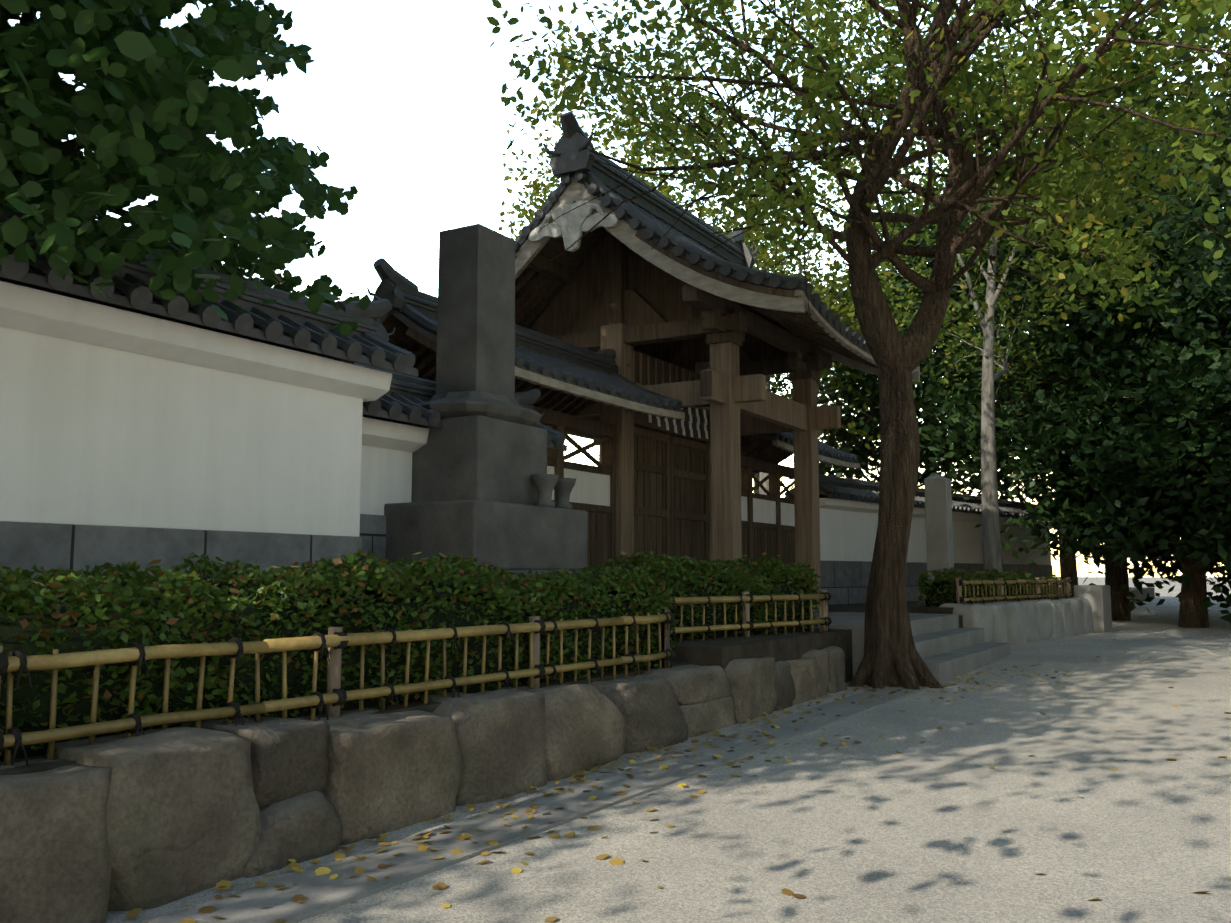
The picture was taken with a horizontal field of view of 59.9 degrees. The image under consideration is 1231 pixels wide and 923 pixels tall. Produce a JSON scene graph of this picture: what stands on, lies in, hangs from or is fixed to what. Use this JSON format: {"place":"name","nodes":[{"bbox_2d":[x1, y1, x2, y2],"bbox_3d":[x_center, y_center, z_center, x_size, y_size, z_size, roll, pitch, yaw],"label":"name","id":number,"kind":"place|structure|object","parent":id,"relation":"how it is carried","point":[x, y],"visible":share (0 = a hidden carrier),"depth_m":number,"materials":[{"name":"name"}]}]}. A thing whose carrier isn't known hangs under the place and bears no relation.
{"place":"outdoors","nodes":[
{"label":"outdoors","id":0,"kind":"place"},
{"bbox_2d":[0,0,362,321],"bbox_3d":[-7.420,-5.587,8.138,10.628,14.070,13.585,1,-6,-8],"label":"tree","id":1,"kind":"object","parent":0,"point":[302,50],"depth_m":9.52,"materials":[{"name":"green plant"}]},
{"bbox_2d":[0,0,380,335],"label":"tree leaves","id":2,"kind":"object","parent":1,"relation":"attached to","point":[41,160],"visible":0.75,"depth_m":5.75,"materials":[{"name":"green plant"}]},
{"bbox_2d":[0,587,1154,775],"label":"bed soil","id":3,"kind":"structure","parent":0,"point":[722,652],"depth_m":10.48,"materials":[{"name":"brown soil"}]},
{"bbox_2d":[0,521,361,599],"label":"plinth wall","id":4,"kind":"structure","parent":3,"relation":"on","point":[48,546],"depth_m":6.82,"materials":[{"name":"stone"}]},
{"bbox_2d":[0,281,391,536],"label":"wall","id":5,"kind":"structure","parent":4,"relation":"on","point":[111,416],"depth_m":6.99,"materials":[{"name":"white paint"}]},
{"bbox_2d":[0,277,415,376],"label":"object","id":6,"kind":"structure","parent":5,"relation":"on","point":[12,281],"depth_m":7.40,"materials":[{"name":"grey tile"}]},
{"bbox_2d":[0,207,417,376],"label":"wall roof tiles","id":7,"kind":"object","parent":6,"relation":"on","point":[296,323],"depth_m":7.58,"materials":[{"name":"grey tile"}]},
{"bbox_2d":[0,549,675,760],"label":"hedge","id":8,"kind":"object","parent":3,"relation":"on","point":[98,588],"depth_m":6.12,"materials":[{"name":"green plant"}]},
{"bbox_2d":[0,552,644,593],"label":"hedge leaves","id":9,"kind":"object","parent":8,"relation":"attached to","point":[54,584],"visible":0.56,"depth_m":6.00,"materials":[{"name":"green plant"}]},
{"bbox_2d":[359,514,385,561],"bbox_3d":[-2.019,1.406,10.038,0.460,1.740,3.400,-4,-7,30],"label":"stone wall base","id":10,"kind":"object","parent":3,"relation":"on","point":[372,533],"depth_m":9.45,"materials":[{"name":"grey stone"}]},
{"bbox_2d":[360,417,428,514],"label":"wall","id":11,"kind":"structure","parent":10,"relation":"on","point":[388,448],"depth_m":9.62,"materials":[{"name":"white paint"}]},
{"bbox_2d":[362,414,562,450],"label":"return wall coping soffit","id":12,"kind":"structure","parent":11,"relation":"on","point":[381,418],"depth_m":10.21,"materials":[{"name":"grey paint"}]},
{"bbox_2d":[353,363,566,450],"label":"wall roof tiles","id":13,"kind":"object","parent":12,"relation":"on","point":[401,397],"visible":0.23,"depth_m":9.97,"materials":[{"name":"grey tile"}]},
{"bbox_2d":[367,415,616,599],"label":"monument plinth","id":14,"kind":"structure","parent":3,"relation":"on","point":[474,492],"depth_m":9.73,"materials":[{"name":"grey stone"}]},
{"bbox_2d":[416,224,541,425],"bbox_3d":[-1.360,-1.324,10.465,1.126,1.960,1.374,-4,-7,30],"label":"monument shaft","id":15,"kind":"object","parent":14,"relation":"on","point":[475,363],"visible":0.77,"depth_m":10.23,"materials":[{"name":"grey stone"}]},
{"bbox_2d":[531,474,575,508],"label":"monument vases","id":16,"kind":"object","parent":14,"relation":"on","point":[546,484],"visible":0.9,"depth_m":10.21,"materials":[{"name":"grey stone"}]},
{"bbox_2d":[533,406,615,567],"bbox_3d":[-1.211,0.670,14.007,0.200,2.840,4.680,-4,-7,30],"label":"wing timber","id":17,"kind":"object","parent":3,"relation":"on","point":[602,533],"visible":0.19,"depth_m":15.47,"materials":[{"name":"brown wood"}]},
{"bbox_2d":[355,314,679,419],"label":"roof eaves","id":18,"kind":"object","parent":17,"relation":"on","point":[422,349],"depth_m":13.24,"materials":[{"name":"wood"}]},
{"bbox_2d":[367,258,682,411],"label":"wing roof tiles","id":19,"kind":"object","parent":17,"relation":"on","point":[414,308],"visible":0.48,"depth_m":13.75,"materials":[{"name":"grey tile"}]},
{"bbox_2d":[515,366,684,419],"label":"roof fascia","id":20,"kind":"structure","parent":19,"relation":"attached to","point":[542,380],"depth_m":13.32,"materials":[{"name":"wood"}]},
{"bbox_2d":[547,466,609,505],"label":"wall","id":21,"kind":"structure","parent":17,"relation":"attached to","point":[591,488],"depth_m":15.36,"materials":[{"name":"white paint"}]},
{"bbox_2d":[496,0,800,461],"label":"yard tree","id":22,"kind":"object","parent":3,"relation":"on","point":[665,189],"depth_m":28.32,"materials":[{"name":"green plant"}]},
{"bbox_2d":[588,550,820,641],"bbox_3d":[0.998,1.495,11.883,1.084,0.952,3.261,-5,-8,42],"label":"hedge","id":23,"kind":"object","parent":3,"relation":"on","point":[678,567],"depth_m":11.57,"materials":[{"name":"green plant"}]},
{"bbox_2d":[615,550,779,569],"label":"hedge leaves","id":24,"kind":"object","parent":23,"relation":"attached to","point":[754,563],"visible":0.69,"depth_m":11.74,"materials":[{"name":"green plant"}]},
{"bbox_2d":[741,455,795,574],"bbox_3d":[2.868,1.408,20.966,0.200,2.840,4.480,-4,-7,30],"label":"wing timber","id":25,"kind":"object","parent":3,"relation":"on","point":[770,540],"visible":0.27,"depth_m":21.14,"materials":[{"name":"brown wood"}]},
{"bbox_2d":[741,496,794,525],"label":"wall","id":26,"kind":"structure","parent":25,"relation":"attached to","point":[764,511],"depth_m":21.17,"materials":[{"name":"white paint"}]},
{"bbox_2d":[740,435,859,473],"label":"tiled roof","id":27,"kind":"structure","parent":25,"relation":"on","point":[757,447],"depth_m":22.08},
{"bbox_2d":[754,432,858,462],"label":"wing roof tiles","id":28,"kind":"object","parent":25,"relation":"on","point":[823,448],"visible":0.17,"depth_m":21.25,"materials":[{"name":"grey tile"}]},
{"bbox_2d":[724,210,866,493],"bbox_3d":[4.239,-2.366,36.989,9.238,13.749,10.295,-4,-7,30],"label":"yard tree","id":29,"kind":"object","parent":3,"relation":"on","point":[794,270],"depth_m":36.51,"materials":[{"name":"green plant"}]},
{"bbox_2d":[659,116,951,494],"bbox_3d":[5.042,-3.110,32.277,11.188,14.228,11.706,-4,-7,30],"label":"yard tree","id":30,"kind":"object","parent":3,"relation":"on","point":[762,251],"depth_m":30.60,"materials":[{"name":"green plant"}]},
{"bbox_2d":[820,560,1052,604],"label":"plinth wall","id":31,"kind":"structure","parent":3,"relation":"on","point":[844,582],"depth_m":23.82,"materials":[{"name":"stone"}]},
{"bbox_2d":[819,498,1052,564],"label":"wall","id":32,"kind":"structure","parent":31,"relation":"on","point":[848,530],"depth_m":25.91,"materials":[{"name":"white paint"}]},
{"bbox_2d":[788,493,1012,517],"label":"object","id":33,"kind":"structure","parent":32,"relation":"on","point":[821,496],"depth_m":23.89,"materials":[{"name":"grey tile"}]},
{"bbox_2d":[784,474,1058,521],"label":"wall roof tiles","id":34,"kind":"object","parent":33,"relation":"on","point":[846,488],"depth_m":24.98,"materials":[{"name":"grey tile"}]},
{"bbox_2d":[8,0,1230,576],"label":"sky","id":35,"kind":"structure","parent":0,"point":[402,98],"materials":[{"name":"white"}]},
{"bbox_2d":[106,577,1230,922],"bbox_3d":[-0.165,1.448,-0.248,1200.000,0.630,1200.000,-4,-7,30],"label":"pavement","id":36,"kind":"structure","parent":0,"point":[944,823],"depth_m":6.07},
{"bbox_2d":[0,646,845,922],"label":"retaining wall boulders","id":37,"kind":"object","parent":36,"relation":"on","point":[149,819],"visible":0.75,"depth_m":5.45,"materials":[{"name":"grey stone"}]},
{"bbox_2d":[147,686,928,922],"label":"gutter kerb","id":38,"kind":"structure","parent":36,"relation":"on","point":[323,893],"depth_m":5.87,"materials":[{"name":"concrete"}]},
{"bbox_2d":[105,637,1230,922],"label":"fallen leaves","id":39,"kind":"object","parent":36,"relation":"on","point":[293,865],"visible":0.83,"depth_m":6.19,"materials":[{"name":"yellow plant"}]},
{"bbox_2d":[486,0,1230,689],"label":"tree","id":40,"kind":"object","parent":36,"relation":"on","point":[1114,244],"depth_m":12.25,"materials":[{"name":"plant"}]},
{"bbox_2d":[809,612,1010,684],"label":"forecourt steps","id":41,"kind":"structure","parent":36,"relation":"on","point":[948,649],"depth_m":14.35,"materials":[{"name":"stone"}]},
{"bbox_2d":[939,597,1093,644],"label":"retaining wall stones","id":42,"kind":"object","parent":36,"relation":"on","point":[1018,622],"visible":0.69,"depth_m":18.44,"materials":[{"name":"stone"}]},
{"bbox_2d":[916,132,1116,592],"bbox_3d":[15.308,-4.077,38.453,13.726,18.534,13.631,-4,-7,30],"label":"tree","id":43,"kind":"object","parent":36,"relation":"on","point":[920,481],"depth_m":36.66,"materials":[{"name":"green plant"}]},
{"bbox_2d":[849,46,1230,619],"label":"tree","id":44,"kind":"object","parent":36,"relation":"on","point":[1078,328],"depth_m":25.75,"materials":[{"name":"green plant"}]},
{"bbox_2d":[943,0,1230,391],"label":"lane tree","id":45,"kind":"object","parent":36,"relation":"on","point":[1222,284],"depth_m":13.37,"materials":[{"name":"green plant"}]},
{"bbox_2d":[1074,585,1111,632],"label":"concrete pier","id":46,"kind":"structure","parent":36,"relation":"on","point":[1098,597],"depth_m":21.41,"materials":[{"name":"grey concrete"}]},
{"bbox_2d":[975,309,1230,627],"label":"evergreen","id":47,"kind":"object","parent":36,"relation":"on","point":[1148,485],"depth_m":23.40,"materials":[{"name":"green plant"}]},
{"bbox_2d":[1001,15,1230,592],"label":"tree","id":48,"kind":"object","parent":36,"relation":"on","point":[1213,319],"depth_m":27.00,"materials":[{"name":"green plant"}]},
{"bbox_2d":[1159,400,1230,614],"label":"evergreen","id":49,"kind":"object","parent":36,"relation":"on","point":[1222,480],"visible":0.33,"depth_m":21.45,"materials":[{"name":"green plant"}]},
{"bbox_2d":[1200,316,1230,552],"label":"evergreen","id":50,"kind":"object","parent":36,"relation":"on","point":[1229,342],"visible":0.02,"depth_m":25.00,"materials":[{"name":"green plant"}]},
{"bbox_2d":[1216,563,1228,601],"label":"leaves","id":51,"kind":"object","parent":36,"relation":"on","point":[1221,595],"depth_m":26.78,"materials":[{"name":"green plant"}]},
{"bbox_2d":[527,230,831,583],"bbox_3d":[0.854,-0.647,17.709,4.200,6.240,5.560,-4,-7,30],"label":"gate frame","id":52,"kind":"object","parent":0,"point":[673,321],"visible":0.48,"depth_m":16.97,"materials":[{"name":"brown wood"}]},
{"bbox_2d":[636,383,709,409],"bbox_3d":[1.061,-1.007,17.625,0.044,0.138,2.924,-4,-7,30],"label":"gate shimenawa","id":53,"kind":"object","parent":52,"relation":"attached to","point":[705,408],"visible":0.27,"depth_m":18.25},
{"bbox_2d":[648,408,707,438],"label":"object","id":54,"kind":"object","parent":53,"relation":"hanging from","point":[682,424],"visible":0.54,"depth_m":17.84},
{"bbox_2d":[515,176,916,368],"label":"roof eaves","id":55,"kind":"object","parent":52,"relation":"on","point":[536,293],"depth_m":16.51,"materials":[{"name":"wood"}]},
{"bbox_2d":[515,178,919,381],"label":"roof fascia","id":56,"kind":"structure","parent":55,"relation":"attached to","point":[623,231],"depth_m":14.83,"materials":[{"name":"grey wood"}]},
{"bbox_2d":[528,200,618,251],"bbox_3d":[0.854,-3.123,17.971,1.534,0.731,5.954,-4,-7,30],"label":"gable ornament","id":57,"kind":"object","parent":56,"relation":"attached to","point":[571,227],"visible":0.6,"depth_m":15.41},
{"bbox_2d":[515,111,919,366],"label":"gate roof tiles","id":58,"kind":"object","parent":52,"relation":"on","point":[649,216],"visible":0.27,"depth_m":15.54,"materials":[{"name":"grey tile"}]},
{"bbox_2d":[564,323,840,605],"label":"gate pillars","id":59,"kind":"structure","parent":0,"point":[737,403],"depth_m":16.11,"materials":[{"name":"brown wood"}]},
{"bbox_2d":[753,162,1079,517],"bbox_3d":[10.091,-2.449,37.425,11.469,17.309,16.123,0,-6,-1],"label":"tree","id":60,"kind":"object","parent":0,"point":[843,435],"depth_m":33.88,"materials":[{"name":"green plant"}]},
{"bbox_2d":[911,606,953,613],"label":"stone step","id":61,"kind":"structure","parent":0,"point":[931,610],"depth_m":16.93,"materials":[{"name":"grey stone"}]},
{"bbox_2d":[918,474,953,605],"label":"stone pillar","id":62,"kind":"structure","parent":61,"relation":"on","point":[939,524],"depth_m":19.63,"materials":[{"name":"stone"}]},
{"bbox_2d":[815,0,1157,576],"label":"grey tree","id":63,"kind":"object","parent":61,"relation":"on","point":[974,341],"depth_m":22.48,"materials":[{"name":"plant"}]},
{"bbox_2d":[915,567,1060,606],"bbox_3d":[6.951,2.274,19.429,0.741,0.694,5.774,-5,-8,39],"label":"hedge","id":64,"kind":"object","parent":61,"relation":"on","point":[951,574],"depth_m":17.57,"materials":[{"name":"green plant"}]},
{"bbox_2d":[944,568,1052,578],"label":"hedge leaves","id":65,"kind":"object","parent":64,"relation":"attached to","point":[993,569],"visible":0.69,"depth_m":18.77,"materials":[{"name":"green plant"}]},
{"bbox_2d":[955,577,1070,603],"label":"fence posts","id":66,"kind":"object","parent":61,"relation":"on","point":[958,591],"visible":0.58,"depth_m":18.41,"materials":[{"name":"brown wood"}]},
{"bbox_2d":[961,579,1071,603],"bbox_3d":[7.292,2.349,19.170,0.098,0.491,5.818,-5,-8,39],"label":"bamboo fence","id":67,"kind":"object","parent":66,"relation":"attached to","point":[977,582],"visible":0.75,"depth_m":18.88,"materials":[{"name":"yellow wood"}]},
{"bbox_2d":[959,579,1073,603],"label":"fence lashings","id":68,"kind":"object","parent":67,"relation":"attached to","point":[962,598],"visible":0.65,"depth_m":18.84,"materials":[{"name":"black fabric"}]},
{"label":"retaining wall backfill soil","id":69,"kind":"structure","parent":0,"visible":0},
{"bbox_2d":[0,609,669,716],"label":"fence posts","id":70,"kind":"object","parent":69,"relation":"on","point":[334,672],"visible":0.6,"depth_m":6.13,"materials":[{"name":"wood"}]},
{"bbox_2d":[3,612,670,765],"bbox_3d":[-2.616,1.070,4.487,0.099,0.540,11.607,-4,-7,32],"label":"bamboo fence","id":71,"kind":"object","parent":70,"relation":"attached to","point":[55,661],"visible":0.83,"depth_m":5.81,"materials":[{"name":"beige wood"}]},
{"bbox_2d":[0,612,674,765],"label":"fence rope ties","id":72,"kind":"object","parent":71,"relation":"attached to","point":[22,657],"visible":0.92,"depth_m":5.99,"materials":[{"name":"black fabric"}]},
{"bbox_2d":[742,590,827,636],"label":"fence posts","id":73,"kind":"object","parent":69,"relation":"on","point":[746,614],"visible":0.38,"depth_m":11.46,"materials":[{"name":"wood"}]},
{"bbox_2d":[667,593,828,641],"bbox_3d":[1.424,1.673,11.447,0.096,0.508,3.217,-5,-8,42],"label":"bamboo fence","id":74,"kind":"object","parent":73,"relation":"attached to","point":[682,600],"visible":0.71,"depth_m":11.34,"materials":[{"name":"yellow wood"}]},
{"bbox_2d":[670,592,831,641],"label":"fence rope ties","id":75,"kind":"object","parent":74,"relation":"attached to","point":[770,622],"visible":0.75,"depth_m":11.45,"materials":[{"name":"black fabric"}]}
]}

